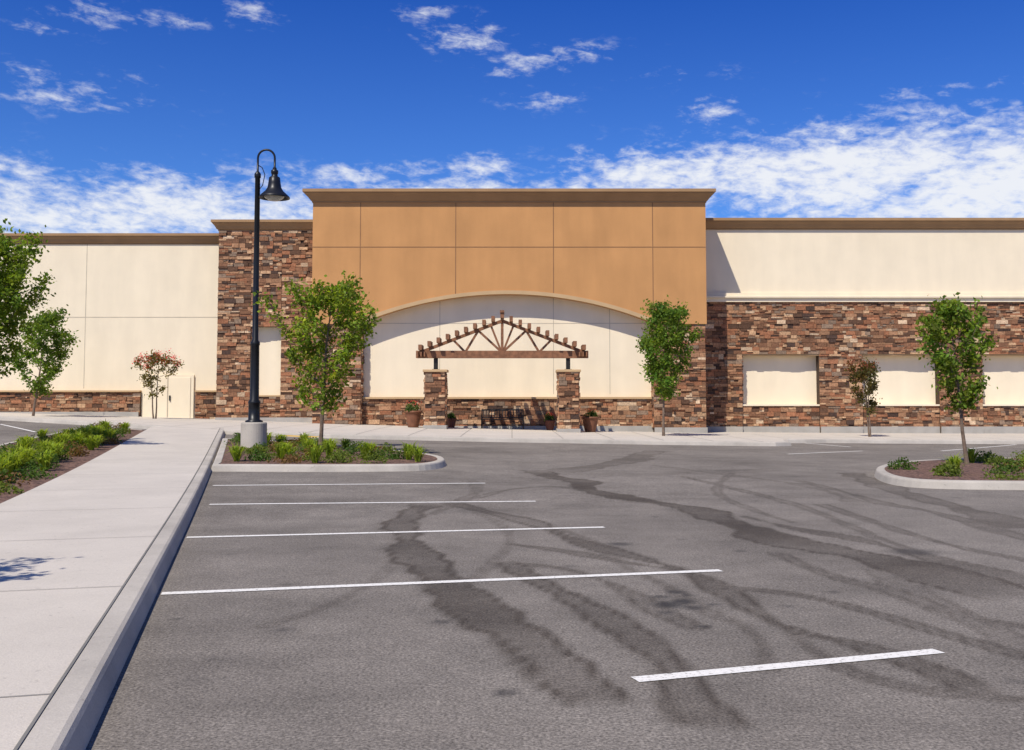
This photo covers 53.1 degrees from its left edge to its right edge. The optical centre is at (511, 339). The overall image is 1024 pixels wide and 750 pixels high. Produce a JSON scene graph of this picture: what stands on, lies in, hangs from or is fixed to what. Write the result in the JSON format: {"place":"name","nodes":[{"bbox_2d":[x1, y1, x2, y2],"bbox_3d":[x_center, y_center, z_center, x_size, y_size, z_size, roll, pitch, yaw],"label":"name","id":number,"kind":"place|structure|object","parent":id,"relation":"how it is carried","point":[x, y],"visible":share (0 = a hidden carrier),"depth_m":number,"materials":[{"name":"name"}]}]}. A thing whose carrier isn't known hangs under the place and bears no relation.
{"place":"outdoors","nodes":[
{"label":"outdoors","id":0,"kind":"place"},
{"bbox_2d":[312,203,361,323],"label":"tower side wall","id":1,"kind":"structure","parent":0,"point":[336,224],"depth_m":47.85,"materials":[{"name":"orange paint"}]},
{"bbox_2d":[361,203,652,322],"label":"tower arch wall","id":2,"kind":"structure","parent":0,"point":[396,277],"depth_m":47.83,"materials":[{"name":"orange paint"}]},
{"bbox_2d":[302,188,715,202],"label":"tower cornice","id":3,"kind":"structure","parent":2,"relation":"on","point":[508,195],"depth_m":47.73,"materials":[{"name":"brown paint"}]},
{"bbox_2d":[363,295,651,396],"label":"tower recess wall","id":4,"kind":"structure","parent":0,"point":[393,366],"depth_m":48.18,"materials":[{"name":"beige paint"}]},
{"bbox_2d":[362,397,651,398],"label":"recess sill","id":5,"kind":"structure","parent":4,"relation":"attached to","point":[508,397],"depth_m":47.75,"materials":[{"name":"beige concrete"}]},
{"bbox_2d":[0,420,1023,749],"bbox_3d":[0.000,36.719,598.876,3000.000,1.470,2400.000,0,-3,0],"label":"ground asphalt parking lot","id":6,"kind":"structure","parent":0,"point":[812,552],"depth_m":7.89,"materials":[{"name":"grey asphalt"}]},
{"bbox_2d":[0,424,34,431],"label":"parking line","id":7,"kind":"object","parent":6,"relation":"on","point":[18,428],"visible":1,"depth_m":36.69,"materials":[{"name":"white paint"}]},
{"bbox_2d":[0,428,144,502],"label":"planting bed","id":8,"kind":"object","parent":6,"relation":"on","point":[66,465],"visible":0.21,"depth_m":21.85,"materials":[{"name":"soil"}]},
{"bbox_2d":[0,218,55,378],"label":"pear tree","id":9,"kind":"object","parent":8,"relation":"on","point":[13,273],"visible":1,"depth_m":26.04,"materials":[{"name":"green plant"}]},
{"bbox_2d":[0,419,130,494],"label":"bed shrubs","id":10,"kind":"object","parent":8,"relation":"on","point":[20,455],"visible":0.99,"depth_m":23.25,"materials":[{"name":"green plant"}]},
{"bbox_2d":[0,244,218,417],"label":"wing wall","id":11,"kind":"structure","parent":6,"relation":"on","point":[152,280],"depth_m":50.68,"materials":[{"name":"beige paint"}]},
{"bbox_2d":[0,390,140,391],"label":"wainscot sill","id":12,"kind":"structure","parent":11,"relation":"attached to","point":[75,391],"depth_m":50.17,"materials":[{"name":"beige concrete"}]},
{"bbox_2d":[83,244,87,387],"bbox_3d":[-21.100,-1.161,50.682,0.036,7.150,0.054,0,-3,0],"label":"joint","id":13,"kind":"object","parent":11,"relation":"attached to","point":[85,316],"visible":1,"depth_m":50.66,"materials":[{"name":"beige paint"}]},
{"bbox_2d":[0,233,218,243],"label":"wing cornice","id":14,"kind":"structure","parent":11,"relation":"on","point":[132,238],"depth_m":50.70,"materials":[{"name":"brown paint"}]},
{"bbox_2d":[7,317,217,317],"bbox_3d":[-29.500,-1.104,50.678,31.000,0.035,0.056,0,-3,0],"label":"joint","id":15,"kind":"object","parent":11,"relation":"attached to","point":[138,317],"depth_m":50.65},
{"bbox_2d":[142,375,194,417],"bbox_3d":[-16.900,2.922,50.364,2.500,2.360,0.098,0,-3,0],"label":"door frame","id":16,"kind":"object","parent":11,"relation":"attached to","point":[191,399],"visible":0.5,"depth_m":50.33,"materials":[{"name":"beige metal"}]},
{"bbox_2d":[145,377,167,416],"bbox_3d":[-17.465,2.953,50.297,1.070,2.190,0.028,0,-3,0],"label":"door leaf","id":17,"kind":"object","parent":16,"relation":"in","point":[161,406],"visible":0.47,"depth_m":50.28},
{"bbox_2d":[167,377,168,416],"bbox_3d":[-16.905,2.954,50.307,0.040,2.190,0.010,0,-3,0],"label":"door gap","id":18,"kind":"object","parent":16,"relation":"in","point":[167,397],"depth_m":50.30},
{"bbox_2d":[168,377,190,417],"bbox_3d":[-16.340,2.953,50.297,1.080,2.190,0.028,0,-3,0],"label":"door leaf","id":19,"kind":"object","parent":16,"relation":"in","point":[179,390],"visible":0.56,"depth_m":50.29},
{"bbox_2d":[195,390,215,391],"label":"wainscot sill","id":20,"kind":"structure","parent":11,"relation":"attached to","point":[205,390],"depth_m":50.17,"materials":[{"name":"beige concrete"}]},
{"bbox_2d":[0,427,224,749],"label":"walkway","id":21,"kind":"structure","parent":6,"relation":"on","point":[88,550],"depth_m":8.77,"materials":[{"name":"concrete"}]},
{"bbox_2d":[211,438,445,471],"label":"planting island","id":22,"kind":"structure","parent":6,"relation":"on","point":[224,461],"depth_m":22.41,"materials":[{"name":"concrete"}]},
{"bbox_2d":[240,149,289,447],"bbox_3d":[-6.803,-1.113,28.296,1.250,8.431,0.860,0,-3,0],"label":"street lamp","id":23,"kind":"object","parent":22,"relation":"on","point":[253,429],"visible":0.98,"depth_m":28.16,"materials":[{"name":"metal"}]},
{"bbox_2d":[249,270,381,445],"bbox_3d":[-5.215,0.487,27.467,3.544,5.096,2.930,0,-3,0],"label":"pear tree","id":24,"kind":"object","parent":22,"relation":"on","point":[346,295],"visible":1,"depth_m":27.10,"materials":[{"name":"green plant"}]},
{"bbox_2d":[224,431,426,463],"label":"island shrubs","id":25,"kind":"object","parent":22,"relation":"on","point":[312,450],"visible":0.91,"depth_m":23.96,"materials":[{"name":"green plant"}]},
{"bbox_2d":[213,483,461,485],"bbox_3d":[-3.005,2.708,19.172,5.040,0.015,0.115,0,-3,-8],"label":"parking line","id":26,"kind":"object","parent":6,"relation":"on","point":[344,484],"visible":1,"depth_m":19.09,"materials":[{"name":"white paint"}]},
{"bbox_2d":[209,501,532,504],"bbox_3d":[-2.127,2.538,15.936,5.031,0.005,0.115,0,-3,-6],"label":"parking line","id":27,"kind":"object","parent":6,"relation":"on","point":[379,502],"visible":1,"depth_m":15.96,"materials":[{"name":"white paint"}]},
{"bbox_2d":[186,526,604,537],"bbox_3d":[-1.320,2.340,12.457,5.062,0.001,0.115,1,-3,-11],"label":"parking line","id":28,"kind":"object","parent":6,"relation":"on","point":[391,532],"visible":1,"depth_m":12.40,"materials":[{"name":"white paint"}]},
{"bbox_2d":[161,569,721,594],"bbox_3d":[-0.469,2.138,9.067,5.008,0.001,0.115,1,-4,-13],"label":"parking line","id":29,"kind":"object","parent":6,"relation":"on","point":[403,583],"visible":1,"depth_m":8.99,"materials":[{"name":"white paint"}]},
{"bbox_2d":[0,231,1023,427],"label":"ledge stone veneer","id":30,"kind":"object","parent":6,"relation":"on","point":[835,336],"visible":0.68,"depth_m":49.84,"materials":[{"name":"brown stone"}]},
{"bbox_2d":[211,219,312,230],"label":"stone bay cornice","id":31,"kind":"structure","parent":30,"relation":"on","point":[265,224],"depth_m":48.90,"materials":[{"name":"brown paint"}]},
{"bbox_2d":[258,327,280,394],"bbox_3d":[-11.725,1.037,49.149,1.450,3.260,0.048,0,-3,0],"label":"stone bay panel","id":32,"kind":"object","parent":30,"relation":"in","point":[269,338],"visible":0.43,"depth_m":49.13,"materials":[{"name":"beige paint"}]},
{"bbox_2d":[259,395,279,396],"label":"stone bay sill","id":33,"kind":"structure","parent":30,"relation":"attached to","point":[269,395],"depth_m":48.66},
{"bbox_2d":[632,649,943,681],"bbox_3d":[1.716,1.968,6.206,2.132,0.001,0.115,1,-4,-18],"label":"parking line","id":34,"kind":"object","parent":6,"relation":"on","point":[776,665],"visible":1,"depth_m":6.18,"materials":[{"name":"white paint"}]},
{"bbox_2d":[874,458,1023,489],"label":"planting island","id":35,"kind":"structure","parent":6,"relation":"on","point":[921,476],"depth_m":19.54,"materials":[{"name":"concrete"}]},
{"bbox_2d":[911,292,998,464],"bbox_3d":[10.358,0.944,24.043,2.154,4.120,1.680,0,-3,0],"label":"pear tree","id":36,"kind":"object","parent":35,"relation":"on","point":[948,312],"visible":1,"depth_m":23.83,"materials":[{"name":"green plant"}]},
{"bbox_2d":[887,447,1023,479],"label":"island shrubs","id":37,"kind":"object","parent":35,"relation":"on","point":[952,466],"visible":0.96,"depth_m":21.17,"materials":[{"name":"green plant"}]},
{"bbox_2d":[0,412,1023,445],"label":"sidewalk","id":38,"kind":"structure","parent":0,"point":[344,431],"depth_m":40.88,"materials":[{"name":"concrete"}]},
{"bbox_2d":[10,304,80,415],"bbox_3d":[-21.191,0.899,46.188,2.914,5.248,3.650,0,-3,0],"label":"pear tree","id":39,"kind":"object","parent":38,"relation":"on","point":[41,324],"visible":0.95,"depth_m":45.87,"materials":[{"name":"green plant"}]},
{"bbox_2d":[1,412,138,416],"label":"plinth","id":40,"kind":"structure","parent":38,"relation":"on","point":[135,414],"depth_m":50.13,"materials":[{"name":"concrete"}]},
{"bbox_2d":[131,349,184,418],"bbox_3d":[-16.500,2.059,47.502,2.213,3.382,1.906,0,-3,0],"label":"crape myrtle tree","id":41,"kind":"object","parent":38,"relation":"on","point":[154,357],"visible":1,"depth_m":47.54,"materials":[{"name":"red plant"}]},
{"bbox_2d":[215,417,311,422],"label":"plinth","id":42,"kind":"structure","parent":38,"relation":"on","point":[279,419],"depth_m":48.44,"materials":[{"name":"concrete"}]},
{"bbox_2d":[404,400,421,426],"bbox_3d":[-4.400,3.302,45.592,0.796,1.210,0.875,0,-3,0],"label":"planter pot","id":43,"kind":"object","parent":38,"relation":"on","point":[413,415],"visible":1,"depth_m":45.34,"materials":[{"name":"ceramic"}]},
{"bbox_2d":[447,412,456,427],"bbox_3d":[-2.781,3.672,46.851,0.514,0.711,0.536,0,-3,0],"label":"planter pot","id":44,"kind":"object","parent":38,"relation":"on","point":[451,419],"visible":0.96,"depth_m":46.70,"materials":[{"name":"ceramic"}]},
{"bbox_2d":[416,310,587,432],"bbox_3d":[-0.430,1.523,44.889,7.540,5.538,1.200,0,-3,0],"label":"pergola","id":45,"kind":"object","parent":38,"relation":"on","point":[435,381],"visible":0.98,"depth_m":44.44,"materials":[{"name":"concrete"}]},
{"bbox_2d":[481,409,523,428],"bbox_3d":[-0.436,3.651,47.038,1.956,0.910,0.631,0,-3,0],"label":"park bench","id":46,"kind":"object","parent":38,"relation":"on","point":[482,414],"visible":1,"depth_m":47.27,"materials":[{"name":"metal"}]},
{"bbox_2d":[544,413,554,429],"bbox_3d":[1.716,3.740,46.865,0.553,0.812,0.517,0,-3,0],"label":"planter pot","id":47,"kind":"object","parent":38,"relation":"on","point":[549,421],"visible":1,"depth_m":46.70,"materials":[{"name":"ceramic"}]},
{"bbox_2d":[455,426,652,431],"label":"plinth","id":48,"kind":"structure","parent":38,"relation":"on","point":[629,428],"depth_m":47.70,"materials":[{"name":"concrete"}]},
{"bbox_2d":[581,408,598,431],"bbox_3d":[3.480,3.558,45.569,0.784,1.103,0.784,0,-3,0],"label":"planter pot","id":49,"kind":"object","parent":38,"relation":"on","point":[590,421],"visible":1,"depth_m":45.34,"materials":[{"name":"ceramic"}]},
{"bbox_2d":[635,295,703,435],"bbox_3d":[6.286,1.095,42.360,2.945,5.935,2.790,-2,-4,29],"label":"pear tree","id":50,"kind":"object","parent":38,"relation":"on","point":[673,323],"visible":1,"depth_m":42.03,"materials":[{"name":"green plant"}]},
{"bbox_2d":[654,427,707,432],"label":"plinth","id":51,"kind":"structure","parent":38,"relation":"on","point":[685,429],"depth_m":47.32,"materials":[{"name":"concrete"}]},
{"bbox_2d":[708,427,742,431],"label":"plinth","id":52,"kind":"structure","parent":38,"relation":"on","point":[725,429],"depth_m":49.72,"materials":[{"name":"concrete"}]},
{"bbox_2d":[743,426,819,432],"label":"plinth","id":53,"kind":"structure","parent":38,"relation":"on","point":[805,429],"depth_m":49.84,"materials":[{"name":"concrete"}]},
{"bbox_2d":[816,356,820,432],"bbox_3d":[16.040,2.909,50.214,2.080,4.369,0.597,0,-3,0],"label":"stone pier backing","id":54,"kind":"object","parent":38,"relation":"on","point":[817,380],"visible":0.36,"depth_m":50.11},
{"bbox_2d":[742,354,818,355],"bbox_3d":[13.115,0.761,50.301,3.764,0.067,0.474,0,-3,0],"label":"panel head","id":55,"kind":"object","parent":54,"relation":"attached to","point":[780,354],"visible":0.86,"depth_m":50.06},
{"bbox_2d":[862,354,933,355],"bbox_3d":[18.965,0.761,50.301,3.764,0.067,0.474,0,-3,0],"label":"panel head","id":56,"kind":"object","parent":54,"relation":"attached to","point":[895,355],"visible":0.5,"depth_m":50.06},
{"bbox_2d":[821,427,862,432],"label":"plinth","id":57,"kind":"structure","parent":38,"relation":"on","point":[841,429],"depth_m":49.72,"materials":[{"name":"concrete"}]},
{"bbox_2d":[844,357,882,436],"bbox_3d":[15.396,2.567,44.642,1.556,3.788,2.231,-2,-4,29],"label":"crape myrtle tree","id":58,"kind":"object","parent":38,"relation":"on","point":[865,372],"visible":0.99,"depth_m":44.38,"materials":[{"name":"green plant"}]},
{"bbox_2d":[863,426,939,432],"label":"plinth","id":59,"kind":"structure","parent":38,"relation":"on","point":[898,429],"depth_m":49.84,"materials":[{"name":"concrete"}]},
{"bbox_2d":[935,363,940,432],"bbox_3d":[21.890,2.909,50.214,2.080,4.369,0.597,0,-3,0],"label":"stone pier backing","id":60,"kind":"object","parent":38,"relation":"on","point":[937,397],"visible":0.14,"depth_m":50.18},
{"bbox_2d":[982,354,1023,355],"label":"panel head","id":61,"kind":"object","parent":60,"relation":"attached to","point":[1004,354],"visible":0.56,"depth_m":50.06},
{"bbox_2d":[941,427,983,432],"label":"plinth","id":62,"kind":"structure","parent":38,"relation":"on","point":[966,430],"depth_m":49.72,"materials":[{"name":"concrete"}]},
{"bbox_2d":[984,426,1023,432],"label":"plinth","id":63,"kind":"structure","parent":38,"relation":"on","point":[995,429],"depth_m":49.84,"materials":[{"name":"concrete"}]},
{"bbox_2d":[0,0,1023,232],"label":"sky","id":64,"kind":"structure","parent":0,"point":[117,116],"materials":[{"name":"blue"}]},
{"bbox_2d":[653,203,706,323],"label":"tower side wall","id":65,"kind":"structure","parent":0,"point":[679,274],"depth_m":47.81,"materials":[{"name":"orange paint"}]},
{"bbox_2d":[706,230,1023,292],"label":"wing wall","id":66,"kind":"structure","parent":0,"point":[863,261],"depth_m":50.34,"materials":[{"name":"beige paint"}]},
{"bbox_2d":[706,218,1023,229],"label":"wing cornice","id":67,"kind":"structure","parent":66,"relation":"attached to","point":[864,223],"depth_m":50.23,"materials":[{"name":"brown paint"}]},
{"bbox_3d":[-0.130,-0.324,55.052,18.380,11.400,13.130,0,-3,0],"label":"tower","id":68,"kind":"object","parent":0,"visible":0},
{"bbox_2d":[359,203,360,312],"bbox_3d":[-7.088,-3.741,47.820,0.040,5.360,0.034,0,-3,0],"label":"joint","id":69,"kind":"object","parent":68,"relation":"attached to","point":[360,241],"visible":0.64,"depth_m":47.86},
{"bbox_2d":[455,203,455,293],"bbox_3d":[-2.631,-4.269,47.852,0.040,4.303,0.034,0,-3,0],"label":"joint","id":70,"kind":"object","parent":68,"relation":"attached to","point":[455,248],"visible":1,"depth_m":47.83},
{"bbox_2d":[366,290,648,320],"bbox_3d":[-0.220,-1.525,47.695,13.715,1.518,0.160,0,-3,0],"label":"arch moulding","id":71,"kind":"object","parent":68,"relation":"attached to","point":[451,296],"visible":0.88,"depth_m":47.64,"materials":[{"name":"beige paint"}]},
{"bbox_2d":[313,247,705,247],"bbox_3d":[-0.130,-4.320,47.854,18.380,0.040,0.036,0,-3,0],"label":"joint","id":72,"kind":"object","parent":68,"relation":"attached to","point":[509,247],"visible":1,"depth_m":47.84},
{"bbox_2d":[368,323,650,323],"bbox_3d":[-0.220,-0.764,48.263,13.600,0.030,0.036,0,-3,0],"label":"joint","id":73,"kind":"object","parent":68,"relation":"attached to","point":[514,323],"depth_m":48.24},
{"bbox_2d":[553,203,553,292],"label":"joint","id":74,"kind":"object","parent":68,"relation":"attached to","point":[553,247],"visible":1,"depth_m":47.84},
{"bbox_2d":[553,298,553,393],"bbox_3d":[1.950,0.300,48.201,0.032,4.537,0.034,0,-3,0],"label":"joint","id":75,"kind":"object","parent":68,"relation":"attached to","point":[553,345],"visible":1,"depth_m":48.19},
{"bbox_2d":[609,309,609,361],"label":"joint","id":76,"kind":"object","parent":68,"relation":"attached to","point":[609,335],"visible":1,"depth_m":48.21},
{"bbox_2d":[652,203,653,314],"bbox_3d":[6.577,-3.741,47.820,0.040,5.360,0.034,0,-3,0],"label":"joint","id":77,"kind":"object","parent":68,"relation":"attached to","point":[652,249],"visible":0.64,"depth_m":47.84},
{"bbox_3d":[13.115,4.175,50.198,3.770,1.840,0.475,0,-3,0],"label":"apron backing","id":78,"kind":"object","parent":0,"visible":0},
{"bbox_2d":[743,404,819,405],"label":"panel sill","id":79,"kind":"structure","parent":78,"relation":"on","point":[781,404],"depth_m":49.91,"materials":[{"name":"beige paint"}]},
{"bbox_2d":[742,356,816,403],"bbox_3d":[13.115,1.966,50.521,3.770,2.448,0.096,0,-3,0],"label":"infill panel","id":80,"kind":"object","parent":79,"relation":"on","point":[779,379],"visible":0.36,"depth_m":50.47,"materials":[{"name":"beige paint"}]},
{"bbox_3d":[18.965,4.175,50.198,3.770,1.840,0.475,0,-3,0],"label":"apron backing","id":81,"kind":"object","parent":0,"visible":0},
{"bbox_2d":[863,404,939,405],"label":"panel sill","id":82,"kind":"structure","parent":81,"relation":"on","point":[907,405],"depth_m":49.91,"materials":[{"name":"beige paint"}]},
{"bbox_2d":[862,356,935,403],"bbox_3d":[18.965,1.966,50.521,3.770,2.448,0.096,0,-3,0],"label":"infill panel","id":83,"kind":"object","parent":82,"relation":"on","point":[906,379],"visible":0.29,"depth_m":50.47,"materials":[{"name":"beige paint"}]},
{"bbox_3d":[24.815,4.175,50.198,3.770,1.840,0.475,0,-3,0],"label":"apron backing","id":84,"kind":"object","parent":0,"visible":0},
{"bbox_2d":[983,404,1023,405],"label":"panel sill","id":85,"kind":"structure","parent":84,"relation":"on","point":[1003,404],"depth_m":49.91,"materials":[{"name":"beige paint"}]},
{"bbox_2d":[982,356,1023,403],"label":"infill panel","id":86,"kind":"object","parent":85,"relation":"on","point":[1005,374],"visible":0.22,"depth_m":50.47,"materials":[{"name":"beige paint"}]},
{"bbox_3d":[27.480,-0.545,50.421,37.040,2.550,0.598,0,-3,0],"label":"stone header backing","id":87,"kind":"object","parent":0,"visible":0},
{"bbox_2d":[707,298,1023,301],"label":"belt course","id":88,"kind":"object","parent":87,"relation":"on","point":[854,299],"depth_m":50.06,"materials":[{"name":"beige paint"}]},
{"bbox_2d":[706,296,1023,297],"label":"belt course","id":89,"kind":"object","parent":88,"relation":"on","point":[863,296],"depth_m":49.97,"materials":[{"name":"beige paint"}]},
{"bbox_2d":[706,293,1023,295],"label":"belt course","id":90,"kind":"object","parent":89,"relation":"on","point":[861,294],"depth_m":50.12,"materials":[{"name":"beige paint"}]}
]}

